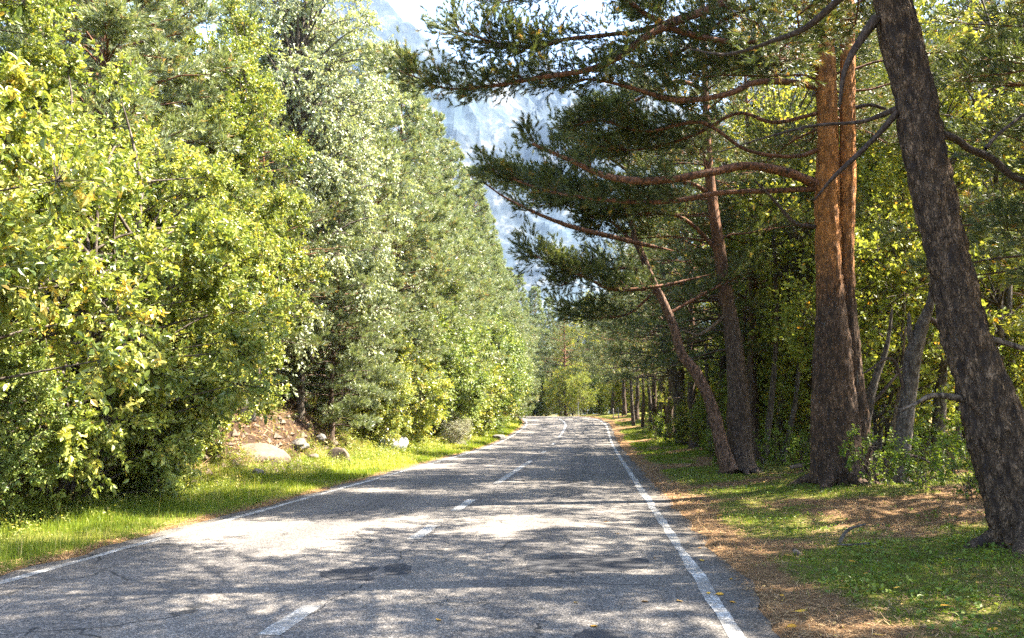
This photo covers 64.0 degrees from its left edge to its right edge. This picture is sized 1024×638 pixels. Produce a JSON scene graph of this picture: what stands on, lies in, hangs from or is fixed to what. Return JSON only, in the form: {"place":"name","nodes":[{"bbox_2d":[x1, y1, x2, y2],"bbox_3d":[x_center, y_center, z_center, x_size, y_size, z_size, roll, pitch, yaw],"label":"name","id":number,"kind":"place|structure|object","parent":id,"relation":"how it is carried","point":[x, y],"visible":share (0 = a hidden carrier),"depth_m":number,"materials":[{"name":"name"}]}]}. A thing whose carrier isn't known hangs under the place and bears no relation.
{"place":"outdoors","nodes":[
{"label":"outdoors","id":0,"kind":"place"},
{"bbox_2d":[0,419,521,571],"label":"verge grass","id":1,"kind":"structure","parent":0,"point":[95,519],"depth_m":15.43,"materials":[{"name":"green plant"}]},
{"bbox_2d":[0,416,779,637],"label":"road","id":2,"kind":"structure","parent":0,"point":[514,535],"depth_m":9.06,"materials":[{"name":"grey asphalt"}]},
{"bbox_2d":[1,0,960,112],"label":"sky","id":3,"kind":"structure","parent":0,"point":[408,10],"materials":[{"name":"white"}]},
{"bbox_2d":[0,330,1023,637],"bbox_3d":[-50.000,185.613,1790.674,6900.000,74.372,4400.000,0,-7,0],"label":"ground","id":4,"kind":"structure","parent":0,"point":[806,544],"depth_m":11.02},
{"bbox_2d":[0,0,86,133],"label":"leafy tree","id":5,"kind":"object","parent":4,"relation":"on","point":[34,10],"visible":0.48,"depth_m":14.77,"materials":[{"name":"green plant"}]},
{"bbox_2d":[0,320,87,521],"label":"shrub","id":6,"kind":"object","parent":4,"relation":"on","point":[10,464],"visible":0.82,"depth_m":11.50,"materials":[{"name":"green plant"}]},
{"bbox_2d":[0,2,175,418],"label":"leafy tree","id":7,"kind":"object","parent":4,"relation":"on","point":[26,265],"visible":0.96,"depth_m":10.70,"materials":[{"name":"green plant"}]},
{"bbox_2d":[0,0,208,297],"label":"pine tree","id":8,"kind":"object","parent":4,"relation":"on","point":[172,109],"visible":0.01,"depth_m":26.17,"materials":[{"name":"green plant"}]},
{"bbox_2d":[0,0,263,369],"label":"pine tree","id":9,"kind":"object","parent":4,"relation":"on","point":[107,23],"visible":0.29,"depth_m":20.53,"materials":[{"name":"green plant"}]},
{"bbox_2d":[0,33,295,522],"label":"leafy tree","id":10,"kind":"object","parent":4,"relation":"on","point":[213,390],"visible":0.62,"depth_m":14.46,"materials":[{"name":"green plant"}]},
{"bbox_2d":[10,115,298,466],"bbox_3d":[-8.588,-0.416,18.937,7.225,8.823,6.950,-6,-9,40],"label":"leafy tree","id":11,"kind":"object","parent":4,"relation":"on","point":[258,252],"visible":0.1,"depth_m":18.41,"materials":[{"name":"green plant"}]},
{"bbox_2d":[92,332,226,492],"bbox_3d":[-7.226,1.897,16.413,3.316,3.871,2.980,-3,-7,21],"label":"shrub","id":12,"kind":"object","parent":4,"relation":"on","point":[199,436],"visible":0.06,"depth_m":16.21,"materials":[{"name":"green plant"}]},
{"bbox_2d":[121,0,315,368],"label":"leafy tree","id":13,"kind":"object","parent":4,"relation":"on","point":[264,88],"visible":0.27,"depth_m":24.06,"materials":[{"name":"green plant"}]},
{"bbox_2d":[180,355,256,462],"bbox_3d":[-8.020,2.138,20.673,3.000,3.251,2.838,-3,-7,20],"label":"shrub","id":14,"kind":"object","parent":4,"relation":"on","point":[217,446],"visible":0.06,"depth_m":20.40,"materials":[{"name":"green plant"}]},
{"bbox_2d":[75,366,371,477],"bbox_3d":[-8.525,3.195,26.838,4.988,3.873,15.882,-1,-7,6],"label":"bank debris","id":15,"kind":"object","parent":4,"relation":"on","point":[270,442],"visible":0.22,"depth_m":26.35,"materials":[{"name":"brown soil"}]},
{"bbox_2d":[61,369,392,484],"bbox_3d":[-7.991,3.382,27.245,4.668,3.281,18.096,-1,-7,6],"label":"bank rubble","id":16,"kind":"object","parent":4,"relation":"on","point":[235,435],"visible":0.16,"depth_m":26.18,"materials":[{"name":"stone"}]},
{"bbox_2d":[0,454,456,574],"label":"roadside litter","id":17,"kind":"object","parent":4,"relation":"on","point":[126,538],"visible":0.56,"depth_m":11.43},
{"bbox_2d":[135,105,335,376],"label":"leafy tree","id":18,"kind":"object","parent":4,"relation":"on","point":[277,201],"visible":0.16,"depth_m":23.29,"materials":[{"name":"green plant"}]},
{"bbox_2d":[182,0,289,157],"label":"pine tree","id":19,"kind":"object","parent":4,"relation":"on","point":[226,19],"visible":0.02,"depth_m":42.24,"materials":[{"name":"green plant"}]},
{"bbox_2d":[0,364,509,543],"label":"bank weeds","id":20,"kind":"object","parent":4,"relation":"on","point":[325,452],"visible":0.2,"depth_m":22.02,"materials":[{"name":"green plant"}]},
{"bbox_2d":[0,419,512,561],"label":"dry stalks","id":21,"kind":"object","parent":4,"relation":"on","point":[214,497],"visible":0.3,"depth_m":16.67,"materials":[{"name":"beige plant"}]},
{"bbox_2d":[242,443,290,466],"bbox_3d":[-7.419,3.994,23.589,2.131,0.663,1.105,4,18,-28],"label":"rock slab","id":22,"kind":"object","parent":4,"relation":"on","point":[264,450],"visible":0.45,"depth_m":23.59,"materials":[{"name":"beige stone"}]},
{"bbox_2d":[229,107,363,416],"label":"pine tree","id":23,"kind":"object","parent":4,"relation":"on","point":[323,208],"visible":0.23,"depth_m":27.11,"materials":[{"name":"green plant"}]},
{"bbox_2d":[181,0,427,421],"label":"birch tree","id":24,"kind":"object","parent":4,"relation":"on","point":[305,40],"visible":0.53,"depth_m":30.80,"materials":[{"name":"green plant"}]},
{"bbox_2d":[230,0,380,375],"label":"birch tree","id":25,"kind":"object","parent":4,"relation":"on","point":[318,146],"depth_m":36.14,"materials":[{"name":"green plant"}]},
{"bbox_2d":[269,153,401,439],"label":"pine tree","id":26,"kind":"object","parent":4,"relation":"on","point":[336,407],"visible":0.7,"depth_m":31.34,"materials":[{"name":"green plant"}]},
{"bbox_2d":[273,94,418,416],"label":"pine tree","id":27,"kind":"object","parent":4,"relation":"on","point":[401,306],"visible":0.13,"depth_m":35.40,"materials":[{"name":"green plant"}]},
{"bbox_2d":[337,359,418,445],"bbox_3d":[-5.869,3.769,36.075,3.661,4.195,3.872,-5,-8,34],"label":"shrub","id":28,"kind":"object","parent":4,"relation":"on","point":[394,426],"visible":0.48,"depth_m":35.67,"materials":[{"name":"green plant"}]},
{"bbox_2d":[306,40,459,410],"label":"pine tree","id":29,"kind":"object","parent":4,"relation":"on","point":[417,238],"visible":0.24,"depth_m":40.22,"materials":[{"name":"green plant"}]},
{"bbox_2d":[346,334,456,446],"bbox_3d":[-5.504,3.571,40.024,5.324,5.756,5.755,-3,-7,21],"label":"shrub","id":30,"kind":"object","parent":4,"relation":"on","point":[439,387],"visible":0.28,"depth_m":39.47,"materials":[{"name":"green plant"}]},
{"bbox_2d":[356,295,476,437],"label":"shrub","id":31,"kind":"object","parent":4,"relation":"on","point":[456,354],"visible":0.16,"depth_m":43.34,"materials":[{"name":"green plant"}]},
{"bbox_2d":[355,44,480,384],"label":"pine tree","id":32,"kind":"object","parent":4,"relation":"on","point":[441,214],"visible":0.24,"depth_m":46.47,"materials":[{"name":"green plant"}]},
{"bbox_2d":[387,92,493,408],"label":"pine tree","id":33,"kind":"object","parent":4,"relation":"on","point":[453,242],"visible":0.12,"depth_m":51.63,"materials":[{"name":"green plant"}]},
{"bbox_2d":[393,109,511,401],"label":"pine tree","id":34,"kind":"object","parent":4,"relation":"on","point":[443,165],"visible":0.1,"depth_m":57.64,"materials":[{"name":"green plant"}]},
{"bbox_2d":[404,281,501,438],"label":"shrub","id":35,"kind":"object","parent":4,"relation":"on","point":[476,393],"visible":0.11,"depth_m":47.87,"materials":[{"name":"green plant"}]},
{"bbox_2d":[399,138,509,391],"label":"pine tree","id":36,"kind":"object","parent":4,"relation":"on","point":[464,185],"visible":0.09,"depth_m":64.05,"materials":[{"name":"green plant"}]},
{"bbox_2d":[439,409,472,444],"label":"boulder","id":37,"kind":"object","parent":4,"relation":"on","point":[460,429],"visible":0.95,"depth_m":45.33,"materials":[{"name":"grey stone"}]},
{"bbox_2d":[440,335,499,439],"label":"shrub","id":38,"kind":"object","parent":4,"relation":"on","point":[482,407],"visible":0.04,"depth_m":52.36,"materials":[{"name":"green plant"}]},
{"bbox_2d":[460,341,515,435],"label":"shrub","id":39,"kind":"object","parent":4,"relation":"on","point":[495,389],"visible":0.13,"depth_m":57.05,"materials":[{"name":"green plant"}]},
{"bbox_2d":[458,164,530,400],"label":"pine tree","id":40,"kind":"object","parent":4,"relation":"on","point":[483,222],"visible":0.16,"depth_m":70.62,"materials":[{"name":"green plant"}]},
{"bbox_2d":[466,301,530,432],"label":"shrub","id":41,"kind":"object","parent":4,"relation":"on","point":[503,344],"visible":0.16,"depth_m":62.39,"materials":[{"name":"green plant"}]},
{"bbox_2d":[464,181,532,395],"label":"pine tree","id":42,"kind":"object","parent":4,"relation":"on","point":[504,274],"visible":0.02,"depth_m":76.42,"materials":[{"name":"green plant"}]},
{"bbox_2d":[482,304,533,427],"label":"shrub","id":43,"kind":"object","parent":4,"relation":"on","point":[517,399],"visible":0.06,"depth_m":67.20,"materials":[{"name":"green plant"}]},
{"bbox_2d":[481,207,534,400],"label":"pine tree","id":44,"kind":"object","parent":4,"relation":"on","point":[506,308],"visible":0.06,"depth_m":83.96,"materials":[{"name":"green plant"}]},
{"bbox_2d":[505,266,543,413],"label":"pine tree","id":45,"kind":"object","parent":4,"relation":"on","point":[539,364],"visible":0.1,"depth_m":100.38,"materials":[{"name":"green plant"}]},
{"bbox_2d":[511,274,550,415],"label":"pine tree","id":46,"kind":"object","parent":4,"relation":"on","point":[522,294],"visible":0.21,"depth_m":110.43,"materials":[{"name":"green plant"}]},
{"bbox_2d":[523,374,553,415],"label":"roadside bush","id":47,"kind":"object","parent":4,"relation":"on","point":[543,399],"visible":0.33,"depth_m":109.51,"materials":[{"name":"green plant"}]},
{"bbox_2d":[525,286,559,415],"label":"pine tree","id":48,"kind":"object","parent":4,"relation":"on","point":[533,295],"visible":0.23,"depth_m":121.67,"materials":[{"name":"green plant"}]},
{"bbox_2d":[538,297,571,414],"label":"pine tree","id":49,"kind":"object","parent":4,"relation":"on","point":[549,324],"visible":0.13,"depth_m":133.17,"materials":[{"name":"green plant"}]},
{"bbox_2d":[543,367,576,415],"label":"roadside bush","id":50,"kind":"object","parent":4,"relation":"on","point":[554,382],"visible":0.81,"depth_m":105.33,"materials":[{"name":"green plant"}]},
{"bbox_2d":[534,302,596,415],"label":"leafy tree","id":51,"kind":"object","parent":4,"relation":"on","point":[564,343],"visible":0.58,"depth_m":111.50,"materials":[{"name":"green plant"}]},
{"bbox_2d":[549,291,607,414],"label":"leafy tree","id":52,"kind":"object","parent":4,"relation":"on","point":[573,340],"visible":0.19,"depth_m":117.67,"materials":[{"name":"green plant"}]},
{"bbox_2d":[563,368,600,414],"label":"roadside bush","id":53,"kind":"object","parent":4,"relation":"on","point":[580,394],"visible":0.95,"depth_m":98.76,"materials":[{"name":"green plant"}]},
{"bbox_2d":[582,372,609,413],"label":"roadside bush","id":54,"kind":"object","parent":4,"relation":"on","point":[603,409],"visible":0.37,"depth_m":107.06,"materials":[{"name":"green plant"}]},
{"bbox_2d":[567,290,647,413],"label":"pine tree","id":55,"kind":"object","parent":4,"relation":"on","point":[592,383],"visible":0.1,"depth_m":93.80,"materials":[{"name":"green plant"}]},
{"bbox_2d":[573,264,644,414],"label":"pine tree","id":56,"kind":"object","parent":4,"relation":"on","point":[624,408],"visible":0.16,"depth_m":84.56,"materials":[{"name":"green plant"}]},
{"bbox_2d":[467,99,777,472],"bbox_3d":[3.163,-1.046,22.890,8.641,10.522,4.777,0,-7,0],"label":"thin leaning pine","id":57,"kind":"object","parent":4,"relation":"on","point":[572,267],"visible":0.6,"depth_m":22.45,"materials":[{"name":"green plant"}]},
{"bbox_2d":[583,250,700,419],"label":"pine tree","id":58,"kind":"object","parent":4,"relation":"on","point":[636,405],"visible":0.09,"depth_m":76.63,"materials":[{"name":"green plant"}]},
{"bbox_2d":[586,233,703,434],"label":"pine tree","id":59,"kind":"object","parent":4,"relation":"on","point":[652,370],"visible":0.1,"depth_m":56.76,"materials":[{"name":"green plant"}]},
{"bbox_2d":[588,232,707,429],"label":"pine tree","id":60,"kind":"object","parent":4,"relation":"on","point":[654,399],"visible":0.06,"depth_m":62.62,"materials":[{"name":"green plant"}]},
{"bbox_2d":[588,185,737,437],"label":"pine tree","id":61,"kind":"object","parent":4,"relation":"on","point":[669,411],"visible":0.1,"depth_m":50.75,"materials":[{"name":"green plant"}]},
{"bbox_2d":[660,261,688,442],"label":"mossy trunk tree","id":62,"kind":"object","parent":4,"relation":"on","point":[675,381],"visible":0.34,"depth_m":43.66,"materials":[{"name":"brown plant"}]},
{"bbox_2d":[592,161,770,442],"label":"pine tree","id":63,"kind":"object","parent":4,"relation":"on","point":[640,335],"visible":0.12,"depth_m":45.25,"materials":[{"name":"green plant"}]},
{"bbox_2d":[663,399,699,445],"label":"sapling","id":64,"kind":"object","parent":4,"relation":"on","point":[683,424],"visible":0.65,"depth_m":41.48,"materials":[{"name":"green plant"}]},
{"bbox_2d":[587,118,779,448],"bbox_3d":[8.184,-1.649,38.977,8.844,16.181,10.495,-6,-9,41],"label":"pine tree","id":65,"kind":"object","parent":4,"relation":"on","point":[691,392],"visible":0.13,"depth_m":38.61,"materials":[{"name":"green plant"}]},
{"bbox_2d":[357,0,1023,490],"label":"double trunk pine","id":66,"kind":"object","parent":4,"relation":"on","point":[839,404],"visible":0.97,"depth_m":17.21,"materials":[{"name":"orange plant"}]},
{"bbox_2d":[682,403,706,450],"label":"sapling","id":67,"kind":"object","parent":4,"relation":"on","point":[702,426],"visible":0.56,"depth_m":35.55,"materials":[{"name":"green plant"}]},
{"bbox_2d":[528,0,878,475],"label":"tall pine","id":68,"kind":"object","parent":4,"relation":"on","point":[739,426],"visible":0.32,"depth_m":23.12,"materials":[{"name":"green plant"}]},
{"bbox_2d":[604,78,804,431],"bbox_3d":[8.315,-2.225,33.608,9.994,16.184,9.830,-3,-8,26],"label":"pine tree","id":69,"kind":"object","parent":4,"relation":"on","point":[663,330],"visible":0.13,"depth_m":33.27,"materials":[{"name":"green plant"}]},
{"bbox_2d":[660,5,802,438],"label":"tall tree","id":70,"kind":"object","parent":4,"relation":"on","point":[726,107],"visible":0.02,"depth_m":38.90,"materials":[{"name":"green plant"}]},
{"bbox_2d":[680,283,810,450],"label":"understorey tree","id":71,"kind":"object","parent":4,"relation":"on","point":[701,366],"visible":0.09,"depth_m":31.56,"materials":[{"name":"green plant"}]},
{"bbox_2d":[748,242,756,461],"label":"bare stem tree","id":72,"kind":"object","parent":4,"relation":"on","point":[752,394],"visible":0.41,"depth_m":25.89,"materials":[{"name":"grey plant"}]},
{"bbox_2d":[716,361,788,443],"bbox_3d":[9.099,3.491,30.743,2.777,4.049,2.813,0,-7,4],"label":"roadside bush","id":73,"kind":"object","parent":4,"relation":"on","point":[760,399],"visible":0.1,"depth_m":30.73,"materials":[{"name":"green plant"}]},
{"bbox_2d":[637,21,902,459],"bbox_3d":[8.789,-2.698,28.186,8.987,15.664,9.327,-2,-7,15],"label":"pine tree","id":74,"kind":"object","parent":4,"relation":"on","point":[757,349],"visible":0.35,"depth_m":27.57,"materials":[{"name":"green plant"}]},
{"bbox_2d":[761,231,781,464],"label":"bare stem tree","id":75,"kind":"object","parent":4,"relation":"on","point":[769,416],"visible":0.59,"depth_m":24.90,"materials":[{"name":"grey plant"}]},
{"bbox_2d":[752,420,800,464],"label":"sapling","id":76,"kind":"object","parent":4,"relation":"on","point":[772,444],"visible":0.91,"depth_m":23.66,"materials":[{"name":"green plant"}]},
{"bbox_2d":[770,230,788,460],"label":"bare stem tree","id":77,"kind":"object","parent":4,"relation":"on","point":[780,422],"visible":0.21,"depth_m":26.77,"materials":[{"name":"grey plant"}]},
{"bbox_2d":[748,323,812,460],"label":"understorey tree","id":78,"kind":"object","parent":4,"relation":"on","point":[804,410],"visible":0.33,"depth_m":26.05,"materials":[{"name":"green plant"}]},
{"bbox_2d":[780,254,804,462],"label":"bare stem tree","id":79,"kind":"object","parent":4,"relation":"on","point":[794,408],"visible":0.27,"depth_m":24.80,"materials":[{"name":"grey plant"}]},
{"bbox_2d":[782,430,810,471],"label":"sapling","id":80,"kind":"object","parent":4,"relation":"on","point":[804,436],"visible":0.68,"depth_m":21.16,"materials":[{"name":"green plant"}]},
{"bbox_2d":[707,85,889,421],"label":"tall tree","id":81,"kind":"object","parent":4,"relation":"on","point":[764,274],"visible":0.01,"depth_m":32.40,"materials":[{"name":"green plant"}]},
{"bbox_2d":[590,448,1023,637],"bbox_3d":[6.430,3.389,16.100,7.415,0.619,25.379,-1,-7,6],"label":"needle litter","id":82,"kind":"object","parent":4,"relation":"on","point":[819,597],"visible":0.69,"depth_m":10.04,"materials":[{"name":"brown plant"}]},
{"bbox_2d":[701,1,928,428],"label":"tall tree","id":83,"kind":"object","parent":4,"relation":"on","point":[803,238],"visible":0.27,"depth_m":24.88,"materials":[{"name":"green plant"}]},
{"bbox_2d":[677,0,1023,558],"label":"leaning pine","id":84,"kind":"object","parent":4,"relation":"on","point":[991,408],"visible":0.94,"depth_m":9.28,"materials":[{"name":"brown plant"}]},
{"bbox_2d":[727,2,980,446],"bbox_3d":[11.506,-3.253,27.314,8.544,16.229,7.405,-4,-8,30],"label":"tall tree","id":85,"kind":"object","parent":4,"relation":"on","point":[811,95],"visible":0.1,"depth_m":26.64,"materials":[{"name":"green plant"}]},
{"bbox_2d":[837,423,906,486],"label":"sapling","id":86,"kind":"object","parent":4,"relation":"on","point":[878,465],"visible":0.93,"depth_m":15.83,"materials":[{"name":"green plant"}]},
{"bbox_2d":[866,308,901,426],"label":"side stem tree","id":87,"kind":"object","parent":4,"relation":"on","point":[872,397],"visible":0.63,"depth_m":17.74,"materials":[{"name":"grey plant"}]},
{"bbox_2d":[766,183,1003,470],"bbox_3d":[8.932,0.176,20.183,5.430,7.758,5.451,-6,-9,41],"label":"understorey tree","id":88,"kind":"object","parent":4,"relation":"on","point":[805,347],"visible":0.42,"depth_m":19.73,"materials":[{"name":"green plant"}]},
{"bbox_2d":[875,326,906,473],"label":"dead stem tree","id":89,"kind":"object","parent":4,"relation":"on","point":[893,424],"visible":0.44,"depth_m":18.45,"materials":[{"name":"wood"}]},
{"bbox_2d":[853,280,939,484],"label":"crooked tree","id":90,"kind":"object","parent":4,"relation":"on","point":[911,364],"visible":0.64,"depth_m":16.66,"materials":[{"name":"grey plant"}]},
{"bbox_2d":[804,4,1016,450],"bbox_3d":[14.614,-3.457,30.742,8.848,17.238,8.273,2,-7,-14],"label":"tall tree","id":91,"kind":"object","parent":4,"relation":"on","point":[919,279],"depth_m":29.52,"materials":[{"name":"green plant"}]},
{"bbox_2d":[885,431,956,494],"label":"sapling","id":92,"kind":"object","parent":4,"relation":"on","point":[911,470],"visible":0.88,"depth_m":14.35,"materials":[{"name":"green plant"}]},
{"bbox_2d":[912,324,947,472],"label":"dark stem tree","id":93,"kind":"object","parent":4,"relation":"on","point":[942,404],"visible":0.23,"depth_m":19.31,"materials":[{"name":"brown plant"}]},
{"bbox_2d":[912,413,961,475],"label":"sapling","id":94,"kind":"object","parent":4,"relation":"on","point":[916,428],"visible":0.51,"depth_m":18.22,"materials":[{"name":"green plant"}]},
{"bbox_2d":[858,0,1023,408],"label":"tall tree","id":95,"kind":"object","parent":4,"relation":"on","point":[1002,325],"visible":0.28,"depth_m":22.48,"materials":[{"name":"green plant"}]},
{"bbox_2d":[867,0,1023,288],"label":"pine tree","id":96,"kind":"object","parent":4,"relation":"on","point":[920,262],"visible":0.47,"depth_m":15.02,"materials":[{"name":"green plant"}]},
{"bbox_2d":[876,0,1023,371],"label":"tall tree","id":97,"kind":"object","parent":4,"relation":"on","point":[982,290],"visible":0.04,"depth_m":26.14,"materials":[{"name":"green plant"}]},
{"bbox_2d":[937,410,972,471],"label":"sapling","id":98,"kind":"object","parent":4,"relation":"on","point":[956,417],"visible":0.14,"depth_m":17.41,"materials":[{"name":"green plant"}]},
{"bbox_2d":[928,433,982,500],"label":"sapling","id":99,"kind":"object","parent":4,"relation":"on","point":[962,456],"visible":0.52,"depth_m":13.53,"materials":[{"name":"green plant"}]},
{"bbox_2d":[928,26,1023,333],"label":"pine tree","id":100,"kind":"object","parent":4,"relation":"on","point":[988,134],"visible":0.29,"depth_m":17.93,"materials":[{"name":"green plant"}]},
{"bbox_2d":[930,0,1023,258],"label":"pine tree","id":101,"kind":"object","parent":4,"relation":"on","point":[1012,211],"visible":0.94,"depth_m":11.19,"materials":[{"name":"green plant"}]},
{"bbox_2d":[998,304,1023,396],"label":"understorey tree","id":102,"kind":"object","parent":4,"relation":"on","point":[1020,357],"visible":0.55,"depth_m":22.07,"materials":[{"name":"green plant"}]},
{"bbox_2d":[69,0,1018,414],"bbox_3d":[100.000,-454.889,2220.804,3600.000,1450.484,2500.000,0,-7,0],"label":"mountain","id":103,"kind":"structure","parent":0,"point":[479,124],"depth_m":1946.06,"materials":[{"name":"stone"}]},
{"bbox_2d":[596,413,1023,637],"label":"patchy grass","id":104,"kind":"structure","parent":0,"point":[642,444],"depth_m":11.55,"materials":[{"name":"green plant"}]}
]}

